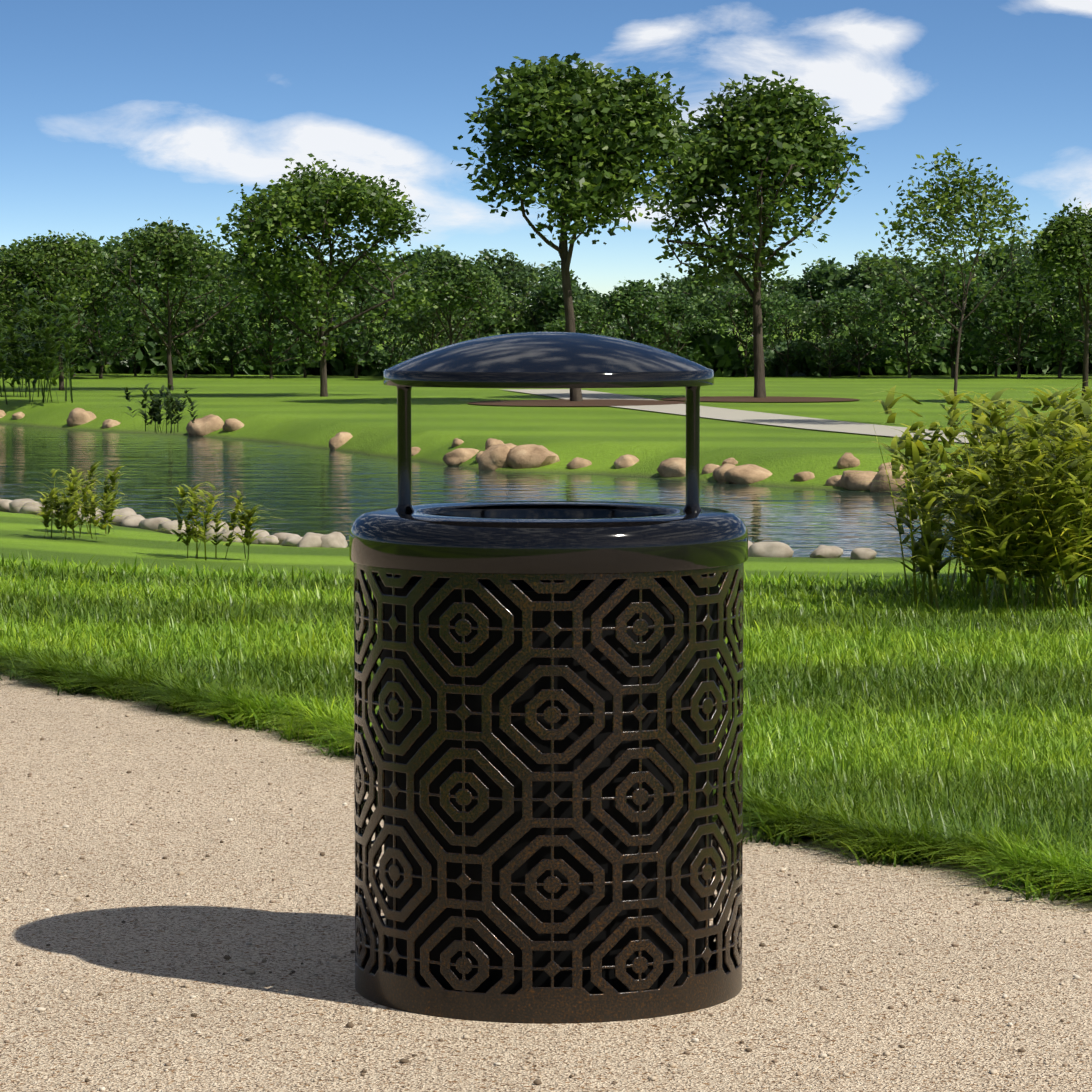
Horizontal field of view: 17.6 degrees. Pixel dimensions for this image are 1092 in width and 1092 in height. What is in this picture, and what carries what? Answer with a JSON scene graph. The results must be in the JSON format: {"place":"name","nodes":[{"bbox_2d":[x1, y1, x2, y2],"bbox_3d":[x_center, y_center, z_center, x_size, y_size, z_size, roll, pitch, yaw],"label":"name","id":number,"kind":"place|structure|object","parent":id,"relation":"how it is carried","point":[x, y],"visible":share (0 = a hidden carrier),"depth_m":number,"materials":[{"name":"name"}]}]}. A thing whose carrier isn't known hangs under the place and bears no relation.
{"place":"outdoors","nodes":[
{"label":"outdoors","id":0,"kind":"place"},
{"bbox_2d":[0,424,955,556],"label":"pond water","id":1,"kind":"structure","parent":0,"point":[302,490],"depth_m":26.27,"materials":[{"name":"grey liquid"}]},
{"bbox_2d":[0,668,1091,1091],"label":"gravel path","id":2,"kind":"structure","parent":0,"point":[274,1050],"depth_m":5.68,"materials":[{"name":"beige gravel"}]},
{"bbox_2d":[0,657,1085,902],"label":"path edge tufts","id":3,"kind":"object","parent":2,"relation":"on","point":[894,857],"visible":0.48,"depth_m":6.94,"materials":[{"name":"green plant"}]},
{"bbox_2d":[349,332,747,1023],"bbox_3d":[0.004,0.178,5.450,0.613,1.016,0.613,0,4,-1],"label":"litter bin","id":4,"kind":"object","parent":2,"relation":"on","point":[549,768],"visible":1,"depth_m":5.22,"materials":[{"name":"brown metal"}]},
{"bbox_2d":[0,551,1091,879],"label":"lawn","id":5,"kind":"structure","parent":0,"point":[962,703],"depth_m":10.01,"materials":[{"name":"green plant"}]},
{"bbox_2d":[0,306,1091,592],"bbox_3d":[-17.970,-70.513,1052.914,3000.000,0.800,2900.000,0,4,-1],"label":"lawn ground","id":6,"kind":"structure","parent":0,"point":[298,410],"depth_m":34.55,"materials":[{"name":"green plant"}]},
{"bbox_2d":[0,262,55,361],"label":"park tree","id":7,"kind":"object","parent":6,"relation":"on","point":[17,287],"visible":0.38,"depth_m":46.75,"materials":[{"name":"green plant"}]},
{"bbox_2d":[0,245,70,326],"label":"tree","id":8,"kind":"object","parent":6,"relation":"on","point":[4,257],"depth_m":58.37,"materials":[{"name":"green plant"}]},
{"bbox_2d":[0,247,75,374],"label":"tree","id":9,"kind":"object","parent":6,"relation":"on","point":[37,296],"visible":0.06,"depth_m":53.95,"materials":[{"name":"green plant"}]},
{"bbox_2d":[0,275,85,405],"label":"shrub","id":10,"kind":"object","parent":6,"relation":"on","point":[62,320],"visible":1,"depth_m":41.58,"materials":[{"name":"green plant"}]},
{"bbox_2d":[0,229,131,389],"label":"park tree","id":11,"kind":"object","parent":6,"relation":"on","point":[50,260],"visible":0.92,"depth_m":46.80,"materials":[{"name":"green plant"}]},
{"bbox_2d":[28,294,123,375],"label":"tree","id":12,"kind":"object","parent":6,"relation":"on","point":[83,337],"visible":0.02,"depth_m":54.95,"materials":[{"name":"green plant"}]},
{"bbox_2d":[42,233,135,335],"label":"tree","id":13,"kind":"object","parent":6,"relation":"on","point":[104,249],"visible":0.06,"depth_m":59.34,"materials":[{"name":"green plant"}]},
{"bbox_2d":[53,253,153,378],"bbox_3d":[-6.742,-3.472,53.489,1.498,1.967,1.714,3,5,37],"label":"tree","id":14,"kind":"object","parent":6,"relation":"on","point":[127,343],"visible":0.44,"depth_m":53.48,"materials":[{"name":"green plant"}]},
{"bbox_2d":[81,232,149,317],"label":"tree","id":15,"kind":"object","parent":6,"relation":"on","point":[125,235],"depth_m":60.70,"materials":[{"name":"green plant"}]},
{"bbox_2d":[95,284,185,375],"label":"tree","id":16,"kind":"object","parent":6,"relation":"on","point":[131,362],"visible":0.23,"depth_m":55.36,"materials":[{"name":"green plant"}]},
{"bbox_2d":[23,461,281,559],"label":"shrubs","id":17,"kind":"object","parent":6,"relation":"on","point":[69,508],"visible":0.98,"depth_m":18.50,"materials":[{"name":"green plant"}]},
{"bbox_2d":[117,383,200,433],"bbox_3d":[-3.455,-1.225,31.308,0.781,0.439,1.211,-4,5,-44],"label":"shrub","id":18,"kind":"object","parent":6,"relation":"on","point":[156,405],"visible":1,"depth_m":31.20,"materials":[{"name":"green plant"}]},
{"bbox_2d":[124,256,209,293],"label":"tree","id":19,"kind":"object","parent":6,"relation":"on","point":[145,282],"visible":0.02,"depth_m":57.85,"materials":[{"name":"green plant"}]},
{"bbox_2d":[86,216,260,389],"bbox_3d":[-5.126,-3.209,47.097,2.378,2.370,2.065,2,4,24],"label":"park tree","id":20,"kind":"object","parent":6,"relation":"on","point":[155,249],"visible":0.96,"depth_m":46.83,"materials":[{"name":"green plant"}]},
{"bbox_2d":[137,280,226,377],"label":"tree","id":21,"kind":"object","parent":6,"relation":"on","point":[187,339],"visible":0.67,"depth_m":54.40,"materials":[{"name":"green plant"}]},
{"bbox_2d":[168,250,249,333],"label":"tree","id":22,"kind":"object","parent":6,"relation":"on","point":[220,321],"depth_m":58.89,"materials":[{"name":"green plant"}]},
{"bbox_2d":[184,273,275,376],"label":"tree","id":23,"kind":"object","parent":6,"relation":"on","point":[230,337],"visible":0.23,"depth_m":55.42,"materials":[{"name":"green plant"}]},
{"bbox_2d":[222,245,308,332],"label":"tree","id":24,"kind":"object","parent":6,"relation":"on","point":[234,257],"depth_m":59.39,"materials":[{"name":"green plant"}]},
{"bbox_2d":[222,260,320,378],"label":"tree","id":25,"kind":"object","parent":6,"relation":"on","point":[263,355],"visible":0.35,"depth_m":54.16,"materials":[{"name":"green plant"}]},
{"bbox_2d":[250,277,346,377],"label":"tree","id":26,"kind":"object","parent":6,"relation":"on","point":[302,345],"visible":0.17,"depth_m":54.76,"materials":[{"name":"green plant"}]},
{"bbox_2d":[258,255,363,342],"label":"tree","id":27,"kind":"object","parent":6,"relation":"on","point":[294,340],"visible":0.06,"depth_m":58.80,"materials":[{"name":"green plant"}]},
{"bbox_2d":[216,153,437,396],"bbox_3d":[-2.659,-3.283,43.299,2.785,3.044,2.562,0,4,-7],"label":"park tree","id":28,"kind":"object","parent":6,"relation":"on","point":[306,203],"visible":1,"depth_m":42.97,"materials":[{"name":"green plant"}]},
{"bbox_2d":[308,259,407,377],"bbox_3d":[-2.944,-3.539,55.071,1.762,1.938,1.586,2,5,32],"label":"tree","id":29,"kind":"object","parent":6,"relation":"on","point":[355,330],"visible":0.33,"depth_m":54.80,"materials":[{"name":"green plant"}]},
{"bbox_2d":[333,280,402,349],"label":"tree","id":30,"kind":"object","parent":6,"relation":"on","point":[370,321],"depth_m":61.44,"materials":[{"name":"green plant"}]},
{"bbox_2d":[341,288,436,372],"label":"tree","id":31,"kind":"object","parent":6,"relation":"on","point":[395,358],"visible":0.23,"depth_m":56.16,"materials":[{"name":"green plant"}]},
{"bbox_2d":[374,244,465,349],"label":"tree","id":32,"kind":"object","parent":6,"relation":"on","point":[417,254],"visible":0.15,"depth_m":60.06,"materials":[{"name":"green plant"}]},
{"bbox_2d":[392,289,481,355],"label":"tree","id":33,"kind":"object","parent":6,"relation":"on","point":[418,326],"visible":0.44,"depth_m":54.94,"materials":[{"name":"green plant"}]},
{"bbox_2d":[410,248,463,347],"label":"tree","id":34,"kind":"object","parent":6,"relation":"on","point":[441,315],"depth_m":61.88,"materials":[{"name":"green plant"}]},
{"bbox_2d":[0,498,876,559],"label":"bank stones","id":35,"kind":"object","parent":6,"relation":"on","point":[757,549],"visible":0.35,"depth_m":19.71,"materials":[{"name":"grey stone"}]},
{"bbox_2d":[401,244,510,344],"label":"park tree","id":36,"kind":"object","parent":6,"relation":"on","point":[449,278],"visible":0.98,"depth_m":52.91,"materials":[{"name":"green plant"}]},
{"bbox_2d":[441,271,519,344],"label":"tree","id":37,"kind":"object","parent":6,"relation":"on","point":[477,336],"visible":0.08,"depth_m":56.44,"materials":[{"name":"green plant"}]},
{"bbox_2d":[0,408,962,492],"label":"bank rocks","id":38,"kind":"object","parent":6,"relation":"on","point":[495,455],"visible":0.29,"depth_m":28.81,"materials":[{"name":"stone"}]},
{"bbox_2d":[453,293,555,335],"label":"tree","id":39,"kind":"object","parent":6,"relation":"on","point":[520,308],"visible":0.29,"depth_m":56.85,"materials":[{"name":"green plant"}]},
{"bbox_2d":[464,248,553,323],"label":"tree","id":40,"kind":"object","parent":6,"relation":"on","point":[517,277],"visible":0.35,"depth_m":59.69,"materials":[{"name":"green plant"}]},
{"bbox_2d":[5,667,1049,883],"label":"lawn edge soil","id":41,"kind":"structure","parent":6,"relation":"on","point":[1039,882],"depth_m":6.70,"materials":[{"name":"brown soil"}]},
{"bbox_2d":[0,634,1091,907],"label":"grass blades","id":42,"kind":"object","parent":41,"relation":"on","point":[1004,852],"visible":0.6,"depth_m":7.09,"materials":[{"name":"green plant"}]},
{"bbox_2d":[1,297,1091,376],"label":"hedge","id":43,"kind":"object","parent":6,"relation":"on","point":[720,357],"visible":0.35,"depth_m":56.92,"materials":[{"name":"green plant"}]},
{"bbox_2d":[520,260,600,333],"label":"tree","id":44,"kind":"object","parent":6,"relation":"on","point":[554,269],"visible":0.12,"depth_m":61.73,"materials":[{"name":"green plant"}]},
{"bbox_2d":[523,274,602,334],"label":"tree","id":45,"kind":"object","parent":6,"relation":"on","point":[550,293],"visible":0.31,"depth_m":56.68,"materials":[{"name":"green plant"}]},
{"bbox_2d":[468,399,685,405],"bbox_3d":[0.350,-1.623,39.807,2.495,0.024,2.495,0,4,-1],"label":"mulch ring","id":46,"kind":"object","parent":6,"relation":"on","point":[584,402],"visible":0.94,"depth_m":39.49,"materials":[{"name":"brown soil"}]},
{"bbox_2d":[451,52,706,400],"bbox_3d":[0.432,-3.509,39.555,2.586,4.027,2.578,-3,5,-41],"label":"park tree","id":47,"kind":"object","parent":6,"relation":"on","point":[594,138],"visible":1,"depth_m":39.05,"materials":[{"name":"green plant"}]},
{"bbox_2d":[542,300,624,337],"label":"tree","id":48,"kind":"object","parent":6,"relation":"on","point":[586,316],"visible":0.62,"depth_m":55.31,"materials":[{"name":"green plant"}]},
{"bbox_2d":[585,285,611,333],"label":"tree","id":49,"kind":"object","parent":6,"relation":"on","point":[596,294],"visible":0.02,"depth_m":62.12,"materials":[{"name":"green plant"}]},
{"bbox_2d":[595,279,692,346],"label":"tree","id":50,"kind":"object","parent":6,"relation":"on","point":[633,295],"visible":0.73,"depth_m":55.55,"materials":[{"name":"green plant"}]},
{"bbox_2d":[634,292,714,360],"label":"tree","id":51,"kind":"object","parent":6,"relation":"on","point":[692,312],"visible":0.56,"depth_m":55.92,"materials":[{"name":"green plant"}]},
{"bbox_2d":[650,272,739,320],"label":"tree","id":52,"kind":"object","parent":6,"relation":"on","point":[668,284],"visible":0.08,"depth_m":62.39,"materials":[{"name":"green plant"}]},
{"bbox_2d":[663,269,743,337],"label":"tree","id":53,"kind":"object","parent":6,"relation":"on","point":[690,289],"visible":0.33,"depth_m":57.68,"materials":[{"name":"green plant"}]},
{"bbox_2d":[682,266,784,357],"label":"tree","id":54,"kind":"object","parent":6,"relation":"on","point":[763,285],"visible":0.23,"depth_m":60.34,"materials":[{"name":"green plant"}]},
{"bbox_2d":[500,389,979,442],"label":"footpath","id":55,"kind":"structure","parent":6,"relation":"on","point":[780,420],"depth_m":35.29,"materials":[{"name":"beige concrete"}]},
{"bbox_2d":[702,279,786,376],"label":"tree","id":56,"kind":"object","parent":6,"relation":"on","point":[741,299],"visible":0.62,"depth_m":56.52,"materials":[{"name":"green plant"}]},
{"bbox_2d":[646,70,869,397],"bbox_3d":[2.471,-3.563,41.098,2.645,3.898,2.558,1,4,21],"label":"park tree","id":57,"kind":"object","parent":6,"relation":"on","point":[760,135],"visible":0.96,"depth_m":40.64,"materials":[{"name":"green plant"}]},
{"bbox_2d":[661,396,859,401],"bbox_3d":[2.500,-1.723,41.221,2.336,0.023,2.336,0,4,-1],"label":"mulch bed","id":58,"kind":"object","parent":6,"relation":"on","point":[766,399],"visible":0.88,"depth_m":40.93,"materials":[{"name":"brown soil"}]},
{"bbox_2d":[725,291,838,376],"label":"tree","id":59,"kind":"object","parent":6,"relation":"on","point":[787,308],"visible":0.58,"depth_m":56.54,"materials":[{"name":"green plant"}]},
{"bbox_2d":[750,276,817,348],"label":"tree","id":60,"kind":"object","parent":6,"relation":"on","point":[787,286],"visible":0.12,"depth_m":60.92,"materials":[{"name":"green plant"}]},
{"bbox_2d":[786,256,868,339],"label":"tree","id":61,"kind":"object","parent":6,"relation":"on","point":[813,276],"visible":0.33,"depth_m":60.55,"materials":[{"name":"green plant"}]},
{"bbox_2d":[791,296,888,376],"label":"tree","id":62,"kind":"object","parent":6,"relation":"on","point":[823,306],"visible":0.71,"depth_m":55.82,"materials":[{"name":"green plant"}]},
{"bbox_2d":[815,286,903,376],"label":"tree","id":63,"kind":"object","parent":6,"relation":"on","point":[855,295],"visible":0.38,"depth_m":55.77,"materials":[{"name":"green plant"}]},
{"bbox_2d":[814,250,936,343],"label":"tree","id":64,"kind":"object","parent":6,"relation":"on","point":[860,276],"visible":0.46,"depth_m":59.82,"materials":[{"name":"green plant"}]},
{"bbox_2d":[859,271,961,377],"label":"tree","id":65,"kind":"object","parent":6,"relation":"on","point":[888,290],"visible":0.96,"depth_m":54.66,"materials":[{"name":"green plant"}]},
{"bbox_2d":[880,255,959,342],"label":"tree","id":66,"kind":"object","parent":6,"relation":"on","point":[914,270],"visible":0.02,"depth_m":59.98,"materials":[{"name":"green plant"}]},
{"bbox_2d":[906,254,995,377],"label":"tree","id":67,"kind":"object","parent":6,"relation":"on","point":[968,332],"visible":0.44,"depth_m":54.96,"materials":[{"name":"green plant"}]},
{"bbox_2d":[862,144,1047,426],"bbox_3d":[3.861,-2.418,33.206,1.678,2.714,1.516,2,5,30],"label":"young park tree","id":68,"kind":"object","parent":6,"relation":"on","point":[950,209],"visible":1,"depth_m":33.04,"materials":[{"name":"green plant"}]},
{"bbox_2d":[842,379,1091,614],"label":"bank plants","id":69,"kind":"object","parent":6,"relation":"on","point":[1017,500],"visible":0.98,"depth_m":12.65,"materials":[{"name":"green plant"}]},
{"bbox_2d":[948,298,1046,376],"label":"tree","id":70,"kind":"object","parent":6,"relation":"on","point":[994,360],"visible":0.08,"depth_m":55.59,"materials":[{"name":"green plant"}]},
{"bbox_2d":[970,235,1032,285],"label":"tree","id":71,"kind":"object","parent":6,"relation":"on","point":[998,266],"visible":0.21,"depth_m":60.17,"materials":[{"name":"green plant"}]},
{"bbox_2d":[970,256,1066,378],"bbox_3d":[7.276,-3.468,53.971,1.569,1.915,1.567,0,4,6],"label":"tree","id":72,"kind":"object","parent":6,"relation":"on","point":[1003,300],"visible":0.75,"depth_m":53.86,"materials":[{"name":"green plant"}]},
{"bbox_2d":[998,197,1091,395],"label":"park tree","id":73,"kind":"object","parent":6,"relation":"on","point":[1068,239],"visible":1,"depth_m":39.83,"materials":[{"name":"green plant"}]},
{"bbox_2d":[1007,262,1091,377],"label":"tree","id":74,"kind":"object","parent":6,"relation":"on","point":[1063,353],"visible":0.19,"depth_m":54.17,"materials":[{"name":"green plant"}]},
{"bbox_2d":[1014,250,1087,325],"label":"tree","id":75,"kind":"object","parent":6,"relation":"on","point":[1018,258],"depth_m":58.50,"materials":[{"name":"green plant"}]},
{"bbox_2d":[1058,269,1091,363],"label":"tree","id":76,"kind":"object","parent":6,"relation":"on","point":[1073,302],"visible":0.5,"depth_m":53.53,"materials":[{"name":"green plant"}]},
{"bbox_2d":[0,0,1091,305],"label":"sky","id":77,"kind":"structure","parent":0,"point":[114,114],"materials":[{"name":"blue"}]}
]}

